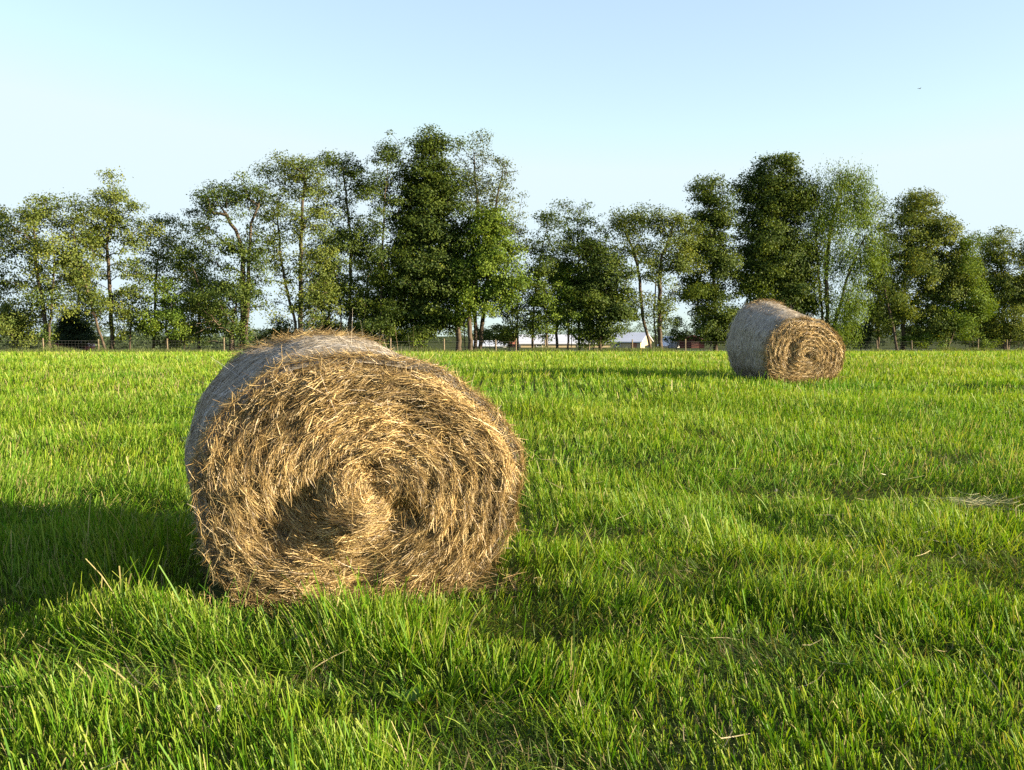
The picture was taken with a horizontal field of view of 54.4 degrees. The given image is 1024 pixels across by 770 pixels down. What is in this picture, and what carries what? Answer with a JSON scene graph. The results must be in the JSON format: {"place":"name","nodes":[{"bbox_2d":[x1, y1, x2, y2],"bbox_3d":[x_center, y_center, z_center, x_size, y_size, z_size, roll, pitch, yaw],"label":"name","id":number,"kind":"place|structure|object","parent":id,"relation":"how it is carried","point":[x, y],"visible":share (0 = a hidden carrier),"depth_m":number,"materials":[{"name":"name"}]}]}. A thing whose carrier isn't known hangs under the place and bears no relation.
{"place":"outdoors","nodes":[
{"label":"outdoors","id":0,"kind":"place"},
{"bbox_2d":[0,336,1023,769],"bbox_3d":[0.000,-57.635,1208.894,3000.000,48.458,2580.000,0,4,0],"label":"field ground","id":1,"kind":"structure","parent":0,"point":[490,574],"depth_m":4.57,"materials":[{"name":"green plant"}]},
{"bbox_2d":[0,205,29,304],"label":"tree","id":2,"kind":"object","parent":1,"relation":"on","point":[7,287],"visible":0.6,"depth_m":80.48,"materials":[{"name":"green plant"}]},
{"bbox_2d":[0,298,60,348],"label":"tree","id":3,"kind":"object","parent":1,"relation":"on","point":[11,324],"visible":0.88,"depth_m":77.84,"materials":[{"name":"green plant"}]},
{"bbox_2d":[0,189,102,349],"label":"tree","id":4,"kind":"object","parent":1,"relation":"on","point":[39,249],"visible":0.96,"depth_m":77.03,"materials":[{"name":"green plant"}]},
{"bbox_2d":[50,307,99,348],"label":"bush","id":5,"kind":"object","parent":1,"relation":"on","point":[72,332],"visible":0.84,"depth_m":87.69,"materials":[{"name":"green plant"}]},
{"bbox_2d":[35,187,118,350],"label":"leaning tree","id":6,"kind":"object","parent":1,"relation":"on","point":[92,297],"visible":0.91,"depth_m":77.97,"materials":[{"name":"green plant"}]},
{"bbox_2d":[61,677,95,693],"bbox_3d":[-1.673,1.184,3.893,0.141,0.058,0.115,3,5,33],"label":"broadleaf weed","id":7,"kind":"object","parent":1,"relation":"on","point":[80,684],"visible":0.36,"depth_m":3.91,"materials":[{"name":"green plant"}]},
{"bbox_2d":[56,263,103,349],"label":"background tree","id":8,"kind":"object","parent":1,"relation":"on","point":[87,307],"visible":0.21,"depth_m":90.81,"materials":[{"name":"green plant"}]},
{"bbox_2d":[66,165,167,350],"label":"tree","id":9,"kind":"object","parent":1,"relation":"on","point":[112,220],"visible":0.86,"depth_m":79.68,"materials":[{"name":"green plant"}]},
{"bbox_2d":[108,281,154,349],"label":"young tree","id":10,"kind":"object","parent":1,"relation":"on","point":[132,321],"visible":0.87,"depth_m":79.68,"materials":[{"name":"green plant"}]},
{"bbox_2d":[131,275,192,347],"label":"young tree","id":11,"kind":"object","parent":1,"relation":"on","point":[168,315],"visible":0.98,"depth_m":79.99,"materials":[{"name":"green plant"}]},
{"bbox_2d":[130,212,207,348],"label":"young tree","id":12,"kind":"object","parent":1,"relation":"on","point":[168,245],"visible":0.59,"depth_m":84.56,"materials":[{"name":"green plant"}]},
{"bbox_2d":[141,302,205,351],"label":"shrub","id":13,"kind":"object","parent":1,"relation":"on","point":[174,341],"visible":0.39,"depth_m":83.58,"materials":[{"name":"green plant"}]},
{"bbox_2d":[167,257,233,348],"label":"background tree","id":14,"kind":"object","parent":1,"relation":"on","point":[203,273],"visible":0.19,"depth_m":92.47,"materials":[{"name":"green plant"}]},
{"bbox_2d":[215,705,220,716],"bbox_3d":[-1.056,1.219,3.592,0.025,0.133,0.025,0,4,0],"label":"clover flower","id":15,"kind":"object","parent":1,"relation":"on","point":[218,707],"visible":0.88,"depth_m":3.58,"materials":[{"name":"white plant"}]},
{"bbox_2d":[162,170,280,350],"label":"tree","id":16,"kind":"object","parent":1,"relation":"on","point":[245,292],"visible":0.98,"depth_m":81.01,"materials":[{"name":"green plant"}]},
{"bbox_2d":[250,314,298,345],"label":"shrub","id":17,"kind":"object","parent":1,"relation":"on","point":[278,329],"visible":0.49,"depth_m":95.36,"materials":[{"name":"green plant"}]},
{"bbox_2d":[243,149,354,332],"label":"tree","id":18,"kind":"object","parent":1,"relation":"on","point":[302,172],"visible":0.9,"depth_m":82.77,"materials":[{"name":"green plant"}]},
{"bbox_2d":[297,231,354,333],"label":"background tree","id":19,"kind":"object","parent":1,"relation":"on","point":[325,327],"visible":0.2,"depth_m":93.92,"materials":[{"name":"green plant"}]},
{"bbox_2d":[304,148,386,334],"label":"tree","id":20,"kind":"object","parent":1,"relation":"on","point":[354,248],"visible":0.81,"depth_m":85.20,"materials":[{"name":"green plant"}]},
{"bbox_2d":[173,312,537,622],"bbox_3d":[-0.904,0.443,5.737,2.056,1.772,1.919,-1,4,-18],"label":"hay bale","id":21,"kind":"object","parent":1,"relation":"on","point":[306,453],"visible":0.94,"depth_m":5.09,"materials":[{"name":"plant"}]},
{"bbox_2d":[338,241,403,334],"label":"background tree","id":22,"kind":"object","parent":1,"relation":"on","point":[361,277],"visible":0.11,"depth_m":96.04,"materials":[{"name":"green plant"}]},
{"bbox_2d":[352,129,416,344],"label":"slender tree","id":23,"kind":"object","parent":1,"relation":"on","point":[387,158],"visible":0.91,"depth_m":84.50,"materials":[{"name":"green plant"}]},
{"bbox_2d":[342,313,430,348],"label":"shrub","id":24,"kind":"object","parent":1,"relation":"on","point":[398,338],"visible":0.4,"depth_m":86.64,"materials":[{"name":"green plant"}]},
{"bbox_2d":[386,685,433,706],"bbox_3d":[-0.399,1.240,3.946,0.154,0.068,0.135,-4,5,-44],"label":"broadleaf weed","id":25,"kind":"object","parent":1,"relation":"on","point":[413,700],"visible":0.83,"depth_m":3.95,"materials":[{"name":"green plant"}]},
{"bbox_2d":[396,314,444,349],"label":"shrub","id":26,"kind":"object","parent":1,"relation":"on","point":[412,335],"visible":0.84,"depth_m":85.87,"materials":[{"name":"green plant"}]},
{"bbox_2d":[357,123,488,350],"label":"maple tree","id":27,"kind":"object","parent":1,"relation":"on","point":[418,257],"visible":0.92,"depth_m":85.23,"materials":[{"name":"green plant"}]},
{"bbox_2d":[435,202,539,350],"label":"maple tree","id":28,"kind":"object","parent":1,"relation":"on","point":[492,258],"visible":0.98,"depth_m":85.11,"materials":[{"name":"green plant"}]},
{"bbox_2d":[473,340,506,347],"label":"shed","id":29,"kind":"structure","parent":1,"relation":"on","point":[484,344],"depth_m":165.67,"materials":[{"name":"white"}]},
{"bbox_2d":[449,128,533,350],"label":"airy tree","id":30,"kind":"object","parent":1,"relation":"on","point":[476,194],"visible":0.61,"depth_m":87.41,"materials":[{"name":"green plant"}]},
{"bbox_2d":[472,323,514,349],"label":"shrub","id":31,"kind":"object","parent":1,"relation":"on","point":[487,333],"visible":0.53,"depth_m":101.99,"materials":[{"name":"green plant"}]},
{"bbox_2d":[0,337,1007,350],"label":"wire fence","id":32,"kind":"object","parent":1,"relation":"on","point":[390,341],"visible":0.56,"depth_m":86.41,"materials":[{"name":"grey metal"}]},
{"bbox_2d":[494,319,521,350],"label":"shrub","id":33,"kind":"object","parent":1,"relation":"on","point":[510,331],"visible":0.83,"depth_m":88.95,"materials":[{"name":"green plant"}]},
{"bbox_2d":[0,320,1022,348],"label":"woods","id":34,"kind":"object","parent":1,"relation":"on","point":[217,337],"visible":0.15,"depth_m":149.74,"materials":[{"name":"green plant"}]},
{"bbox_2d":[0,358,1023,769],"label":"scattered hay","id":35,"kind":"object","parent":1,"relation":"on","point":[618,518],"visible":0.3,"depth_m":5.30,"materials":[{"name":"plant"}]},
{"bbox_2d":[490,256,537,350],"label":"slender tree","id":36,"kind":"object","parent":1,"relation":"on","point":[513,314],"visible":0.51,"depth_m":88.33,"materials":[{"name":"green plant"}]},
{"bbox_2d":[523,262,566,347],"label":"young tree","id":37,"kind":"object","parent":1,"relation":"on","point":[550,308],"visible":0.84,"depth_m":87.95,"materials":[{"name":"green plant"}]},
{"bbox_2d":[512,206,580,349],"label":"slender tree","id":38,"kind":"object","parent":1,"relation":"on","point":[546,221],"visible":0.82,"depth_m":87.85,"materials":[{"name":"green plant"}]},
{"bbox_2d":[535,242,577,348],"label":"background tree","id":39,"kind":"object","parent":1,"relation":"on","point":[556,337],"visible":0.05,"depth_m":99.37,"materials":[{"name":"green plant"}]},
{"bbox_2d":[518,335,610,345],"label":"long shed","id":40,"kind":"structure","parent":1,"relation":"on","point":[526,341],"depth_m":167.92,"materials":[{"name":"beige"}]},
{"bbox_2d":[549,262,587,350],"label":"young tree","id":41,"kind":"object","parent":1,"relation":"on","point":[572,318],"visible":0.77,"depth_m":88.56,"materials":[{"name":"green plant"}]},
{"bbox_2d":[540,197,605,349],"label":"slender tree","id":42,"kind":"object","parent":1,"relation":"on","point":[583,222],"visible":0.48,"depth_m":89.69,"materials":[{"name":"green plant"}]},
{"bbox_2d":[570,333,622,350],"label":"shrub","id":43,"kind":"object","parent":1,"relation":"on","point":[606,341],"visible":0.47,"depth_m":89.69,"materials":[{"name":"green plant"}]},
{"bbox_2d":[550,223,643,349],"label":"broad tree","id":44,"kind":"object","parent":1,"relation":"on","point":[609,309],"visible":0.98,"depth_m":88.19,"materials":[{"name":"green plant"}]},
{"bbox_2d":[611,332,653,347],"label":"farmhouse","id":45,"kind":"object","parent":1,"relation":"on","point":[639,339],"visible":0.62,"depth_m":157.66,"materials":[{"name":"beige"}]},
{"bbox_2d":[604,200,710,349],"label":"stemmed tree","id":46,"kind":"object","parent":1,"relation":"on","point":[678,263],"visible":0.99,"depth_m":89.61,"materials":[{"name":"green plant"}]},
{"bbox_2d":[657,336,678,347],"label":"shed","id":47,"kind":"structure","parent":1,"relation":"on","point":[671,345],"depth_m":163.60,"materials":[{"name":"white"}]},
{"bbox_2d":[652,315,690,349],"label":"shrub","id":48,"kind":"object","parent":1,"relation":"on","point":[678,334],"visible":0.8,"depth_m":93.97,"materials":[{"name":"green plant"}]},
{"bbox_2d":[679,317,728,349],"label":"shrub","id":49,"kind":"object","parent":1,"relation":"on","point":[703,333],"visible":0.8,"depth_m":91.93,"materials":[{"name":"green plant"}]},
{"bbox_2d":[669,172,759,350],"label":"columnar tree","id":50,"kind":"object","parent":1,"relation":"on","point":[723,265],"visible":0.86,"depth_m":91.83,"materials":[{"name":"green plant"}]},
{"bbox_2d":[723,151,839,317],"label":"maple tree","id":51,"kind":"object","parent":1,"relation":"on","point":[772,247],"visible":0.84,"depth_m":92.87,"materials":[{"name":"green plant"}]},
{"bbox_2d":[725,298,846,384],"bbox_3d":[5.542,-0.835,19.991,2.000,1.894,1.844,-1,4,-18],"label":"hay bale","id":52,"kind":"object","parent":1,"relation":"on","point":[774,339],"visible":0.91,"depth_m":19.45,"materials":[{"name":"plant"}]},
{"bbox_2d":[793,153,893,349],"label":"willow tree","id":53,"kind":"object","parent":1,"relation":"on","point":[819,225],"visible":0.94,"depth_m":93.23,"materials":[{"name":"green plant"}]},
{"bbox_2d":[839,317,875,349],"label":"shrub","id":54,"kind":"object","parent":1,"relation":"on","point":[867,340],"visible":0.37,"depth_m":98.81,"materials":[{"name":"green plant"}]},
{"bbox_2d":[860,257,899,348],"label":"background tree","id":55,"kind":"object","parent":1,"relation":"on","point":[876,325],"visible":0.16,"depth_m":106.09,"materials":[{"name":"green plant"}]},
{"bbox_2d":[855,197,915,350],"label":"leaning tree","id":56,"kind":"object","parent":1,"relation":"on","point":[883,298],"visible":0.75,"depth_m":94.98,"materials":[{"name":"green plant"}]},
{"bbox_2d":[851,517,977,541],"bbox_3d":[2.812,0.954,6.604,1.229,0.170,0.530,0,4,0],"label":"hay wisp","id":57,"kind":"object","parent":1,"relation":"on","point":[910,533],"visible":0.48,"depth_m":6.67,"materials":[{"name":"plant"}]},
{"bbox_2d":[899,324,955,350],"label":"shrub","id":58,"kind":"object","parent":1,"relation":"on","point":[922,342],"visible":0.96,"depth_m":96.20,"materials":[{"name":"green plant"}]},
{"bbox_2d":[867,186,988,349],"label":"broad tree","id":59,"kind":"object","parent":1,"relation":"on","point":[921,254],"visible":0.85,"depth_m":96.06,"materials":[{"name":"green plant"}]},
{"bbox_2d":[925,230,1000,348],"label":"young tree","id":60,"kind":"object","parent":1,"relation":"on","point":[964,324],"visible":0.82,"depth_m":95.93,"materials":[{"name":"green plant"}]},
{"bbox_2d":[909,488,1022,510],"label":"hay wisp","id":61,"kind":"object","parent":1,"relation":"on","point":[982,502],"visible":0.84,"depth_m":7.67,"materials":[{"name":"plant"}]},
{"bbox_2d":[961,230,989,348],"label":"slender tree","id":62,"kind":"object","parent":1,"relation":"on","point":[983,274],"visible":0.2,"depth_m":104.93,"materials":[{"name":"green plant"}]},
{"bbox_2d":[950,330,1001,349],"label":"shrub","id":63,"kind":"object","parent":1,"relation":"on","point":[983,343],"visible":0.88,"depth_m":97.67,"materials":[{"name":"green plant"}]},
{"bbox_2d":[954,274,999,347],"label":"background tree","id":64,"kind":"object","parent":1,"relation":"on","point":[983,295],"visible":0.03,"depth_m":107.89,"materials":[{"name":"green plant"}]},
{"bbox_2d":[969,225,1023,349],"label":"broad tree","id":65,"kind":"object","parent":1,"relation":"on","point":[1010,288],"visible":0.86,"depth_m":98.25,"materials":[{"name":"green plant"}]},
{"bbox_2d":[978,326,1023,349],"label":"shrub","id":66,"kind":"object","parent":1,"relation":"on","point":[1018,342],"visible":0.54,"depth_m":99.80,"materials":[{"name":"green plant"}]},
{"bbox_2d":[0,345,1023,352],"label":"tall grass","id":67,"kind":"structure","parent":0,"point":[52,348],"depth_m":85.29,"materials":[{"name":"green plant"}]},
{"bbox_2d":[0,0,1023,335],"label":"sky","id":68,"kind":"structure","parent":0,"point":[606,103],"materials":[{"name":"blue"}]},
{"bbox_2d":[679,336,704,347],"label":"red barn","id":69,"kind":"structure","parent":0,"point":[689,344],"depth_m":156.95,"materials":[{"name":"wood"}]},
{"bbox_2d":[691,341,698,347],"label":"door","id":70,"kind":"structure","parent":69,"relation":"in","point":[693,345],"depth_m":156.83,"materials":[{"name":"wood"}]}
]}

